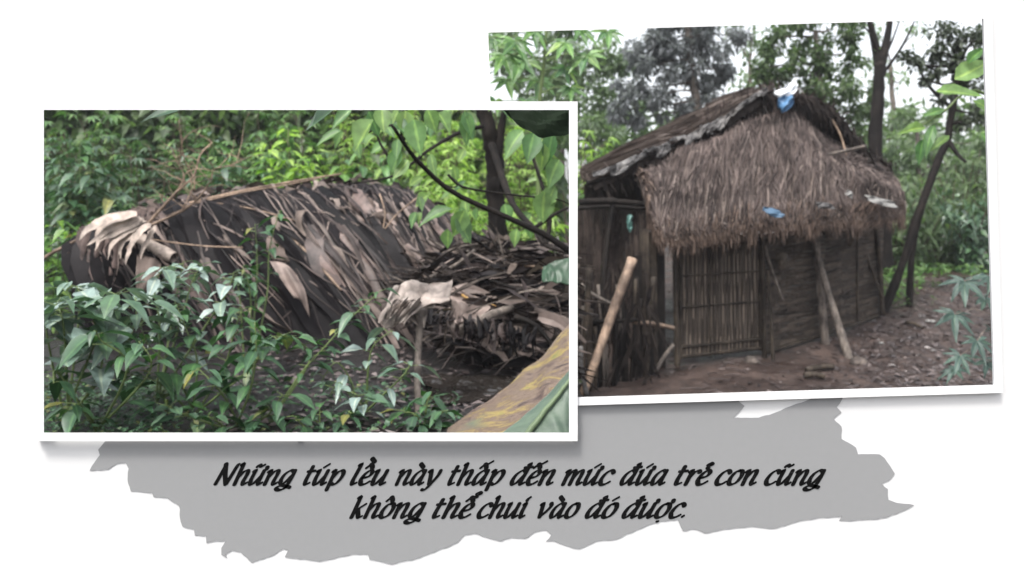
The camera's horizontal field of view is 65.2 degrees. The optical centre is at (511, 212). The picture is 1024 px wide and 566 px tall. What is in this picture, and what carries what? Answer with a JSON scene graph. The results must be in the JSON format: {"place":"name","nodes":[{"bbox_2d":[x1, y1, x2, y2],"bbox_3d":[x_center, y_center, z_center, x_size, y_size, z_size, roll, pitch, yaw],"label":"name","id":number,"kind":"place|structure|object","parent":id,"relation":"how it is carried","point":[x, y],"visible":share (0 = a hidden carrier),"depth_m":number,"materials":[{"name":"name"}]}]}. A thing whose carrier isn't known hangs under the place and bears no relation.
{"place":"outdoors","nodes":[
{"label":"outdoors","id":0,"kind":"place"},
{"bbox_2d":[142,110,178,121],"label":"overhanging leaf","id":1,"kind":"object","parent":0,"point":[156,113],"visible":0.26,"depth_m":2.88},
{"bbox_2d":[306,110,332,129],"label":"overhanging leaf","id":2,"kind":"object","parent":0,"point":[319,115],"visible":0.29,"depth_m":2.87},
{"bbox_2d":[0,0,1023,565],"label":"display board","id":3,"kind":"object","parent":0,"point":[956,466],"visible":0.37,"depth_m":2.00,"materials":[{"name":"paper"}]},
{"bbox_2d":[35,101,577,440],"bbox_3d":[-0.510,0.144,1.986,1.344,0.838,0.026,0,0,0],"label":"photo frame","id":4,"kind":"object","parent":3,"relation":"attached to","point":[42,106],"visible":1,"depth_m":1.97,"materials":[{"name":"paper"}]},
{"bbox_2d":[90,398,913,563],"bbox_3d":[-0.025,0.667,1.998,2.059,0.421,0.003,0,0,0],"label":"torn paper","id":5,"kind":"object","parent":3,"relation":"attached to","point":[615,471],"visible":1,"depth_m":2.00,"materials":[{"name":"grey paper"}]},
{"bbox_2d":[479,10,1002,404],"bbox_3d":[0.568,-0.013,1.992,1.298,0.981,0.016,0,0,0],"label":"photo frame","id":6,"kind":"object","parent":3,"relation":"attached to","point":[985,16],"visible":0.9,"depth_m":1.98,"materials":[{"name":"paper"}]},
{"bbox_2d":[44,227,992,432],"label":"ground","id":7,"kind":"structure","parent":0,"point":[755,375],"depth_m":7.45,"materials":[{"name":"soil"}]},
{"bbox_2d":[44,185,57,252],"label":"cassava shrub","id":8,"kind":"object","parent":7,"relation":"on","point":[48,203],"visible":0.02,"depth_m":10.96,"materials":[{"name":"green plant"}]},
{"bbox_2d":[44,121,76,276],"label":"cassava shrub","id":9,"kind":"object","parent":7,"relation":"on","point":[55,134],"visible":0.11,"depth_m":12.17,"materials":[{"name":"green plant"}]},
{"bbox_2d":[44,212,90,299],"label":"cassava shrub","id":10,"kind":"object","parent":7,"relation":"on","point":[47,230],"visible":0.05,"depth_m":8.99,"materials":[{"name":"green plant"}]},
{"bbox_2d":[44,218,91,333],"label":"leafy shrub","id":11,"kind":"object","parent":7,"relation":"on","point":[62,234],"visible":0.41,"depth_m":6.54,"materials":[{"name":"green plant"}]},
{"bbox_2d":[44,138,124,269],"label":"leafy shrub","id":12,"kind":"object","parent":7,"relation":"on","point":[69,203],"visible":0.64,"depth_m":8.55,"materials":[{"name":"green plant"}]},
{"bbox_2d":[44,136,128,289],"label":"cassava shrub","id":13,"kind":"object","parent":7,"relation":"on","point":[62,158],"visible":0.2,"depth_m":10.30,"materials":[{"name":"green plant"}]},
{"bbox_2d":[53,110,148,212],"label":"cassava shrub","id":14,"kind":"object","parent":7,"relation":"on","point":[110,118],"visible":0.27,"depth_m":12.41,"materials":[{"name":"green plant"}]},
{"bbox_2d":[44,172,160,299],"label":"cassava shrub","id":15,"kind":"object","parent":7,"relation":"on","point":[124,198],"visible":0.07,"depth_m":8.81,"materials":[{"name":"green plant"}]},
{"bbox_2d":[44,329,175,432],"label":"leafy shrub","id":16,"kind":"object","parent":7,"relation":"on","point":[131,353],"visible":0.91,"depth_m":3.47,"materials":[{"name":"green plant"}]},
{"bbox_2d":[44,280,183,414],"bbox_3d":[-2.014,0.676,3.809,0.765,0.694,0.798,0,0,-44],"label":"leafy shrub","id":17,"kind":"object","parent":7,"relation":"on","point":[97,306],"visible":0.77,"depth_m":3.69,"materials":[{"name":"green plant"}]},
{"bbox_2d":[119,193,168,209],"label":"cassava shrub","id":18,"kind":"object","parent":7,"relation":"on","point":[130,205],"visible":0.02,"depth_m":8.92,"materials":[{"name":"green plant"}]},
{"bbox_2d":[99,137,193,210],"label":"cassava shrub","id":19,"kind":"object","parent":7,"relation":"on","point":[140,159],"visible":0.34,"depth_m":10.35,"materials":[{"name":"green plant"}]},
{"bbox_2d":[152,110,221,198],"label":"cassava shrub","id":20,"kind":"object","parent":7,"relation":"on","point":[186,132],"visible":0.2,"depth_m":11.68,"materials":[{"name":"green plant"}]},
{"bbox_2d":[129,260,256,401],"bbox_3d":[-1.712,0.636,4.201,0.649,0.754,0.527,0,0,26],"label":"leafy shrub","id":21,"kind":"object","parent":7,"relation":"on","point":[155,285],"visible":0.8,"depth_m":4.20,"materials":[{"name":"green plant"}]},
{"bbox_2d":[107,303,303,412],"bbox_3d":[-1.486,0.732,3.936,0.976,0.563,0.480,0,0,0],"label":"leafy shrub","id":22,"kind":"object","parent":7,"relation":"on","point":[229,331],"visible":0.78,"depth_m":3.96,"materials":[{"name":"green plant"}]},
{"bbox_2d":[174,132,251,194],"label":"leafy shrub","id":23,"kind":"object","parent":7,"relation":"on","point":[225,172],"visible":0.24,"depth_m":8.74,"materials":[{"name":"green plant"}]},
{"bbox_2d":[130,319,315,432],"bbox_3d":[-1.307,0.762,3.618,0.750,0.534,0.394,0,0,-31],"label":"leafy shrub","id":24,"kind":"object","parent":7,"relation":"on","point":[217,378],"visible":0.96,"depth_m":3.63,"materials":[{"name":"green plant"}]},
{"bbox_2d":[190,141,267,190],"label":"cassava shrub","id":25,"kind":"object","parent":7,"relation":"on","point":[242,179],"visible":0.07,"depth_m":10.68,"materials":[{"name":"green plant"}]},
{"bbox_2d":[44,374,462,432],"bbox_3d":[-1.522,0.976,4.024,2.587,0.148,1.226,0,0,0],"label":"ground cover","id":26,"kind":"object","parent":7,"relation":"on","point":[150,429],"visible":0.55,"depth_m":3.83,"materials":[{"name":"green plant"}]},
{"bbox_2d":[221,210,289,370],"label":"leafy shrub","id":27,"kind":"object","parent":7,"relation":"on","point":[269,231],"visible":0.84,"depth_m":4.89,"materials":[{"name":"green plant"}]},
{"bbox_2d":[61,173,486,351],"bbox_3d":[-1.442,0.379,7.046,4.385,1.493,2.987,0,0,-36],"label":"leaf shelter","id":28,"kind":"object","parent":7,"relation":"on","point":[344,238],"visible":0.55,"depth_m":5.98,"materials":[{"name":"brown plant"}]},
{"bbox_2d":[44,239,75,259],"bbox_3d":[-3.440,0.295,6.054,0.356,0.236,0.038,0,0,-18],"label":"stick","id":29,"kind":"object","parent":28,"relation":"on","point":[49,254],"visible":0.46,"depth_m":6.04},
{"bbox_2d":[126,111,262,248],"bbox_3d":[-2.346,-0.300,5.994,1.052,1.215,0.543,0,0,0],"label":"dead branch","id":30,"kind":"object","parent":28,"relation":"on","point":[162,207],"visible":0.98,"depth_m":6.00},
{"bbox_2d":[151,239,242,247],"bbox_3d":[-2.357,0.218,5.866,0.819,0.079,0.029,0,0,10],"label":"stick","id":31,"kind":"object","parent":28,"relation":"on","point":[198,245],"visible":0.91,"depth_m":5.85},
{"bbox_2d":[218,203,294,220],"bbox_3d":[-2.073,-0.015,6.302,0.828,0.169,0.018,0,0,14],"label":"stick","id":32,"kind":"object","parent":28,"relation":"on","point":[264,212],"visible":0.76,"depth_m":6.26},
{"bbox_2d":[194,178,319,203],"bbox_3d":[-2.125,-0.160,6.493,1.116,0.271,0.029,0,0,-21],"label":"long pole","id":33,"kind":"object","parent":28,"relation":"on","point":[224,196],"visible":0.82,"depth_m":6.50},
{"bbox_2d":[188,173,341,202],"bbox_3d":[-2.238,-0.140,6.548,1.686,0.408,0.133,0,0,-21],"label":"long pole","id":34,"kind":"object","parent":28,"relation":"on","point":[259,187],"visible":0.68,"depth_m":6.60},
{"bbox_2d":[292,238,341,290],"bbox_3d":[-1.552,0.340,6.056,0.676,0.474,0.036,0,0,26],"label":"stick","id":35,"kind":"object","parent":28,"relation":"on","point":[325,272],"visible":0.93,"depth_m":5.96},
{"bbox_2d":[379,194,385,227],"bbox_3d":[-1.074,0.078,6.647,0.040,0.490,0.529,0,0,-16],"label":"stick","id":36,"kind":"object","parent":28,"relation":"on","point":[384,210],"visible":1,"depth_m":6.62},
{"bbox_2d":[385,197,416,228],"bbox_3d":[-0.912,-0.003,6.742,0.054,0.272,0.545,0,0,22],"label":"stick","id":37,"kind":"object","parent":28,"relation":"on","point":[408,204],"visible":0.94,"depth_m":6.65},
{"bbox_2d":[232,110,321,182],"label":"cassava shrub","id":38,"kind":"object","parent":7,"relation":"on","point":[274,121],"visible":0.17,"depth_m":11.98,"materials":[{"name":"green plant"}]},
{"bbox_2d":[240,120,333,186],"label":"cassava shrub","id":39,"kind":"object","parent":7,"relation":"on","point":[284,155],"visible":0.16,"depth_m":10.07,"materials":[{"name":"green plant"}]},
{"bbox_2d":[252,126,336,187],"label":"leafy shrub","id":40,"kind":"object","parent":7,"relation":"on","point":[290,172],"visible":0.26,"depth_m":8.84,"materials":[{"name":"green plant"}]},
{"bbox_2d":[262,171,352,182],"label":"cassava shrub","id":41,"kind":"object","parent":7,"relation":"on","point":[292,179],"visible":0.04,"depth_m":9.06,"materials":[{"name":"green plant"}]},
{"bbox_2d":[44,110,583,242],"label":"undergrowth","id":42,"kind":"object","parent":7,"relation":"on","point":[231,123],"visible":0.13,"depth_m":13.43,"materials":[{"name":"green plant"}]},
{"bbox_2d":[278,401,367,432],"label":"leafy shrub","id":43,"kind":"object","parent":7,"relation":"on","point":[351,414],"visible":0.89,"depth_m":3.63,"materials":[{"name":"green plant"}]},
{"bbox_2d":[268,288,398,422],"bbox_3d":[-0.874,0.697,3.922,0.654,0.643,0.241,0,0,-20],"label":"arching plant","id":44,"kind":"object","parent":7,"relation":"on","point":[346,317],"visible":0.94,"depth_m":3.89,"materials":[{"name":"green plant"}]},
{"bbox_2d":[315,110,402,184],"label":"cassava shrub","id":45,"kind":"object","parent":7,"relation":"on","point":[337,151],"visible":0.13,"depth_m":12.25,"materials":[{"name":"green plant"}]},
{"bbox_2d":[326,138,398,185],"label":"leafy shrub","id":46,"kind":"object","parent":7,"relation":"on","point":[385,169],"visible":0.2,"depth_m":9.20,"materials":[{"name":"green plant"}]},
{"bbox_2d":[214,343,524,432],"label":"leaf litter","id":47,"kind":"object","parent":7,"relation":"on","point":[379,430],"visible":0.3,"depth_m":4.52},
{"bbox_2d":[310,327,440,417],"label":"leafy shrub","id":48,"kind":"object","parent":7,"relation":"on","point":[352,401],"visible":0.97,"depth_m":3.93,"materials":[{"name":"green plant"}]},
{"bbox_2d":[332,113,423,182],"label":"cassava shrub","id":49,"kind":"object","parent":7,"relation":"on","point":[344,127],"visible":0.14,"depth_m":10.61,"materials":[{"name":"green plant"}]},
{"bbox_2d":[413,313,422,415],"bbox_3d":[-0.477,0.817,4.105,0.053,0.569,0.341,0,0,-8],"label":"wooden stake","id":50,"kind":"object","parent":7,"relation":"on","point":[418,348],"visible":0.78,"depth_m":4.17,"materials":[{"name":"grey wood"}]},
{"bbox_2d":[378,280,452,329],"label":"crumpled leaf","id":51,"kind":"object","parent":50,"relation":"on","point":[411,299],"visible":0.97,"depth_m":4.24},
{"bbox_2d":[381,391,462,432],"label":"leafy shrub","id":52,"kind":"object","parent":7,"relation":"on","point":[436,414],"visible":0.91,"depth_m":3.69,"materials":[{"name":"green plant"}]},
{"bbox_2d":[381,121,481,219],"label":"cassava shrub","id":53,"kind":"object","parent":7,"relation":"on","point":[443,166],"visible":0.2,"depth_m":10.74,"materials":[{"name":"green plant"}]},
{"bbox_2d":[398,110,483,234],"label":"cassava shrub","id":54,"kind":"object","parent":7,"relation":"on","point":[453,124],"visible":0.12,"depth_m":11.84,"materials":[{"name":"green plant"}]},
{"bbox_2d":[317,110,568,254],"bbox_3d":[-0.347,-0.207,5.029,1.397,0.938,2.296,0,0,0],"label":"heart leaf sapling","id":55,"kind":"object","parent":7,"relation":"on","point":[409,128],"visible":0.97,"depth_m":4.37,"materials":[{"name":"green plant"}]},
{"bbox_2d":[412,184,487,234],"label":"cassava shrub","id":56,"kind":"object","parent":7,"relation":"on","point":[456,200],"visible":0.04,"depth_m":8.70,"materials":[{"name":"green plant"}]},
{"bbox_2d":[417,138,486,229],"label":"leafy shrub","id":57,"kind":"object","parent":7,"relation":"on","point":[462,176],"visible":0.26,"depth_m":9.42,"materials":[{"name":"green plant"}]},
{"bbox_2d":[352,110,568,253],"bbox_3d":[-0.203,-0.222,6.108,1.632,1.378,1.190,0,0,18],"label":"forked tree","id":58,"kind":"object","parent":7,"relation":"on","point":[493,146],"visible":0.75,"depth_m":6.45,"materials":[{"name":"brown plant"}]},
{"bbox_2d":[368,216,607,391],"bbox_3d":[-0.206,0.602,5.662,1.648,1.189,1.744,0,0,0],"label":"dead leaf heap","id":59,"kind":"object","parent":7,"relation":"on","point":[505,307],"visible":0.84,"depth_m":5.27,"materials":[{"name":"plant"}]},
{"bbox_2d":[409,372,581,402],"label":"puddle","id":60,"kind":"object","parent":7,"relation":"on","point":[473,388],"visible":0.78,"depth_m":4.72,"materials":[{"name":"black liquid"}]},
{"bbox_2d":[447,325,568,432],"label":"banana leaf","id":61,"kind":"object","parent":7,"relation":"on","point":[526,390],"visible":0.55,"depth_m":3.56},
{"bbox_2d":[463,137,555,237],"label":"cassava shrub","id":62,"kind":"object","parent":7,"relation":"on","point":[513,182],"visible":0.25,"depth_m":10.12,"materials":[{"name":"green plant"}]},
{"bbox_2d":[475,111,558,242],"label":"cassava shrub","id":63,"kind":"object","parent":7,"relation":"on","point":[523,184],"visible":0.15,"depth_m":12.04,"materials":[{"name":"green plant"}]},
{"bbox_2d":[473,205,568,251],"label":"cassava shrub","id":64,"kind":"object","parent":7,"relation":"on","point":[523,233],"visible":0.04,"depth_m":9.05,"materials":[{"name":"green plant"}]},
{"bbox_2d":[502,371,568,432],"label":"banana leaf","id":65,"kind":"object","parent":7,"relation":"on","point":[549,413],"visible":0.48,"depth_m":2.77,"materials":[{"name":"green"}]},
{"bbox_2d":[542,258,568,284],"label":"banana leaf","id":66,"kind":"object","parent":7,"relation":"on","point":[556,271],"visible":0.84,"depth_m":4.44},
{"bbox_2d":[488,29,624,229],"bbox_3d":[0.257,-0.279,6.293,1.167,2.551,0.708,0,0,19],"label":"cassava shrub","id":67,"kind":"object","parent":7,"relation":"on","point":[512,63],"visible":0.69,"depth_m":6.22,"materials":[{"name":"green plant"}]},
{"bbox_2d":[489,30,635,242],"bbox_3d":[1.124,-2.269,20.037,4.178,6.147,2.081,0,0,0],"label":"pale tree","id":68,"kind":"object","parent":7,"relation":"on","point":[609,68],"visible":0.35,"depth_m":19.84,"materials":[{"name":"green plant"}]},
{"bbox_2d":[563,179,583,242],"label":"cassava shrub","id":69,"kind":"object","parent":7,"relation":"on","point":[581,197],"visible":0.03,"depth_m":10.73,"materials":[{"name":"green plant"}]},
{"bbox_2d":[578,346,588,395],"bbox_3d":[0.619,1.364,6.900,0.095,0.428,0.047,0,0,0],"label":"pole","id":70,"kind":"object","parent":7,"relation":"on","point":[584,384],"visible":0.73,"depth_m":6.88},
{"bbox_2d":[566,130,620,194],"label":"cassava shrub","id":71,"kind":"object","parent":7,"relation":"on","point":[585,154],"visible":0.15,"depth_m":11.31,"materials":[{"name":"green plant"}]},
{"bbox_2d":[578,149,610,196],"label":"cassava shrub","id":72,"kind":"object","parent":7,"relation":"on","point":[601,154],"visible":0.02,"depth_m":12.12,"materials":[{"name":"green plant"}]},
{"bbox_2d":[580,257,636,394],"bbox_3d":[0.854,1.008,7.065,0.616,1.234,0.107,0,0,-29],"label":"bamboo pole","id":73,"kind":"object","parent":7,"relation":"on","point":[621,288],"visible":0.9,"depth_m":7.04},
{"bbox_2d":[578,265,674,390],"bbox_3d":[1.115,1.168,7.637,1.064,1.411,1.207,0,0,0],"label":"stick fence","id":74,"kind":"object","parent":7,"relation":"on","point":[620,342],"visible":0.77,"depth_m":7.49,"materials":[{"name":"brown wood"}]},
{"bbox_2d":[580,283,610,304],"bbox_3d":[0.769,0.746,7.300,0.309,0.216,0.040,0,0,0],"label":"pole","id":75,"kind":"object","parent":74,"relation":"attached to","point":[600,298],"visible":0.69,"depth_m":7.29,"materials":[{"name":"grey wood"}]},
{"bbox_2d":[604,25,754,134],"bbox_3d":[3.658,-2.766,17.041,3.419,4.021,1.627,0,0,0],"label":"tall tree","id":76,"kind":"object","parent":7,"relation":"on","point":[658,46],"visible":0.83,"depth_m":16.88,"materials":[{"name":"grey plant"}]},
{"bbox_2d":[649,25,775,131],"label":"pale tree","id":77,"kind":"object","parent":7,"relation":"on","point":[749,73],"visible":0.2,"depth_m":22.96,"materials":[{"name":"plant"}]},
{"bbox_2d":[578,78,906,367],"bbox_3d":[2.844,0.046,9.694,5.111,3.481,2.650,0,0,-27],"label":"thatched hut","id":78,"kind":"object","parent":7,"relation":"on","point":[694,193],"visible":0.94,"depth_m":8.82,"materials":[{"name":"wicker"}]},
{"bbox_2d":[626,214,632,232],"bbox_3d":[1.190,0.107,8.085,0.070,0.183,0.080,0,0,0],"label":"plastic scrap","id":79,"kind":"object","parent":78,"relation":"hanging from","point":[629,222],"visible":1,"depth_m":8.07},
{"bbox_2d":[678,233,761,358],"bbox_3d":[2.245,0.882,8.599,1.062,1.314,0.084,0,0,-20],"label":"door","id":80,"kind":"structure","parent":78,"relation":"in","point":[720,304],"depth_m":8.59,"materials":[{"name":"brown wood"}]},
{"bbox_2d":[762,207,784,217],"bbox_3d":[2.607,-0.009,7.984,0.212,0.110,0.114,0,0,0],"label":"plastic scrap","id":81,"kind":"object","parent":78,"relation":"on","point":[773,212],"visible":1,"depth_m":7.97,"materials":[{"name":"blue"}]},
{"bbox_2d":[775,252,788,268],"bbox_3d":[2.941,0.520,8.709,0.171,0.184,0.105,0,0,-38],"label":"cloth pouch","id":82,"kind":"object","parent":78,"relation":"hanging from","point":[781,260],"visible":1,"depth_m":8.68,"materials":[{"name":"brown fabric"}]},
{"bbox_2d":[773,79,797,112],"bbox_3d":[3.188,-1.352,9.170,0.323,0.417,0.247,0,0,-30],"label":"plastic bag","id":83,"kind":"object","parent":78,"relation":"on","point":[786,97],"visible":1,"depth_m":9.11,"materials":[{"name":"white"}]},
{"bbox_2d":[816,202,835,209],"bbox_3d":[3.290,-0.074,8.374,0.231,0.081,0.106,0,0,-16],"label":"plastic scrap","id":84,"kind":"object","parent":78,"relation":"attached to","point":[823,205],"visible":1,"depth_m":8.38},
{"bbox_2d":[846,232,855,245],"bbox_3d":[4.093,0.310,9.750,0.183,0.196,0.112,0,0,0],"label":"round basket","id":85,"kind":"object","parent":78,"relation":"attached to","point":[852,241],"visible":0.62,"depth_m":9.71,"materials":[{"name":"brown wicker"}]},
{"bbox_2d":[865,195,898,207],"bbox_3d":[4.141,-0.125,8.940,0.497,0.153,0.130,0,0,-25],"label":"plastic scrap","id":86,"kind":"object","parent":78,"relation":"on","point":[882,202],"visible":1,"depth_m":8.94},
{"bbox_2d":[743,355,759,363],"bbox_3d":[2.556,1.582,8.548,0.171,0.111,0.128,0,0,0],"label":"stone","id":87,"kind":"object","parent":7,"relation":"on","point":[751,359],"visible":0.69,"depth_m":8.51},
{"bbox_2d":[578,91,986,221],"bbox_3d":[8.735,-1.330,22.525,14.515,4.722,3.773,0,0,0],"label":"wood","id":88,"kind":"object","parent":7,"relation":"on","point":[923,120],"visible":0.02,"depth_m":21.74,"materials":[{"name":"green plant"}]},
{"bbox_2d":[803,371,824,378],"bbox_3d":[2.909,1.563,7.701,0.202,0.077,0.058,0,0,0],"label":"fallen stick","id":89,"kind":"object","parent":7,"relation":"on","point":[812,374],"visible":1,"depth_m":7.68,"materials":[{"name":"brown wood"}]},
{"bbox_2d":[741,22,887,143],"bbox_3d":[5.684,-1.903,14.949,2.737,4.248,1.306,0,0,0],"label":"green tree","id":90,"kind":"object","parent":7,"relation":"on","point":[821,58],"visible":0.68,"depth_m":14.87,"materials":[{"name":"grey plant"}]},
{"bbox_2d":[805,364,834,371],"bbox_3d":[3.096,1.560,8.050,0.330,0.078,0.058,0,0,-18],"label":"fallen stick","id":91,"kind":"object","parent":7,"relation":"on","point":[817,367],"visible":0.94,"depth_m":8.03,"materials":[{"name":"brown wood"}]},
{"bbox_2d":[663,276,992,393],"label":"leaf litter","id":92,"kind":"object","parent":7,"relation":"on","point":[933,343],"visible":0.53,"depth_m":8.62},
{"bbox_2d":[849,355,867,364],"bbox_3d":[3.682,1.583,8.501,0.194,0.126,0.165,0,0,0],"label":"stone","id":93,"kind":"object","parent":7,"relation":"on","point":[857,359],"visible":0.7,"depth_m":8.46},
{"bbox_2d":[846,21,914,276],"bbox_3d":[5.720,-1.126,12.394,1.118,4.286,0.512,0,0,0],"label":"straight tree","id":94,"kind":"object","parent":7,"relation":"on","point":[881,68],"visible":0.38,"depth_m":12.33,"materials":[{"name":"brown plant"}]},
{"bbox_2d":[863,20,951,243],"bbox_3d":[10.769,-2.167,22.991,4.277,6.827,1.399,0,0,0],"label":"pale tree","id":95,"kind":"object","parent":7,"relation":"on","point":[889,75],"visible":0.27,"depth_m":22.95,"materials":[{"name":"plant"}]},
{"bbox_2d":[906,321,923,328],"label":"fallen stick","id":96,"kind":"object","parent":7,"relation":"on","point":[915,324],"visible":1,"depth_m":9.78,"materials":[{"name":"brown wood"}]},
{"bbox_2d":[906,209,924,307],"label":"slim tree","id":97,"kind":"object","parent":7,"relation":"on","point":[910,280],"visible":0.52,"depth_m":10.67,"materials":[{"name":"brown plant"}]},
{"bbox_2d":[892,171,953,274],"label":"leafy bush","id":98,"kind":"object","parent":7,"relation":"on","point":[897,246],"visible":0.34,"depth_m":13.06,"materials":[{"name":"green plant"}]},
{"bbox_2d":[898,172,955,265],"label":"leafy bush","id":99,"kind":"object","parent":7,"relation":"on","point":[904,188],"visible":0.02,"depth_m":14.55,"materials":[{"name":"green plant"}]},
{"bbox_2d":[884,20,984,312],"bbox_3d":[5.518,-0.587,10.427,1.552,3.999,0.625,0,0,0],"label":"leaning tree","id":100,"kind":"object","parent":7,"relation":"on","point":[957,57],"visible":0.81,"depth_m":10.36,"materials":[{"name":"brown plant"}]},
{"bbox_2d":[882,97,986,196],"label":"pale tree","id":101,"kind":"object","parent":7,"relation":"on","point":[908,167],"visible":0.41,"depth_m":17.89,"materials":[{"name":"green plant"}]},
{"bbox_2d":[883,262,987,306],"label":"ground cover","id":102,"kind":"object","parent":7,"relation":"on","point":[902,283],"visible":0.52,"depth_m":12.23,"materials":[{"name":"green plant"}]},
{"bbox_2d":[902,173,984,271],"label":"leafy bush","id":103,"kind":"object","parent":7,"relation":"on","point":[944,255],"visible":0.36,"depth_m":13.73,"materials":[{"name":"green plant"}]},
{"bbox_2d":[904,139,986,264],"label":"leafy bush","id":104,"kind":"object","parent":7,"relation":"on","point":[979,163],"visible":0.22,"depth_m":14.74,"materials":[{"name":"green plant"}]},
{"bbox_2d":[929,178,988,273],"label":"leafy bush","id":105,"kind":"object","parent":7,"relation":"on","point":[972,241],"visible":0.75,"depth_m":13.25,"materials":[{"name":"green plant"}]},
{"bbox_2d":[932,273,991,384],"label":"cassava shrub","id":106,"kind":"object","parent":7,"relation":"on","point":[980,343],"visible":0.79,"depth_m":5.05,"materials":[{"name":"green plant"}]},
{"bbox_2d":[955,164,988,255],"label":"leafy bush","id":107,"kind":"object","parent":7,"relation":"on","point":[961,192],"visible":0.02,"depth_m":13.85,"materials":[{"name":"green plant"}]},
{"bbox_2d":[504,110,568,137],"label":"overhanging leaf","id":108,"kind":"object","parent":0,"point":[543,123],"visible":0.66,"depth_m":2.71,"materials":[{"name":"green plant"}]},
{"bbox_2d":[489,19,983,220],"label":"sky","id":109,"kind":"structure","parent":0,"point":[920,45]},
{"bbox_2d":[899,48,985,164],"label":"leaning branch","id":110,"kind":"object","parent":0,"point":[971,68],"visible":0.78,"depth_m":5.12,"materials":[{"name":"green"}]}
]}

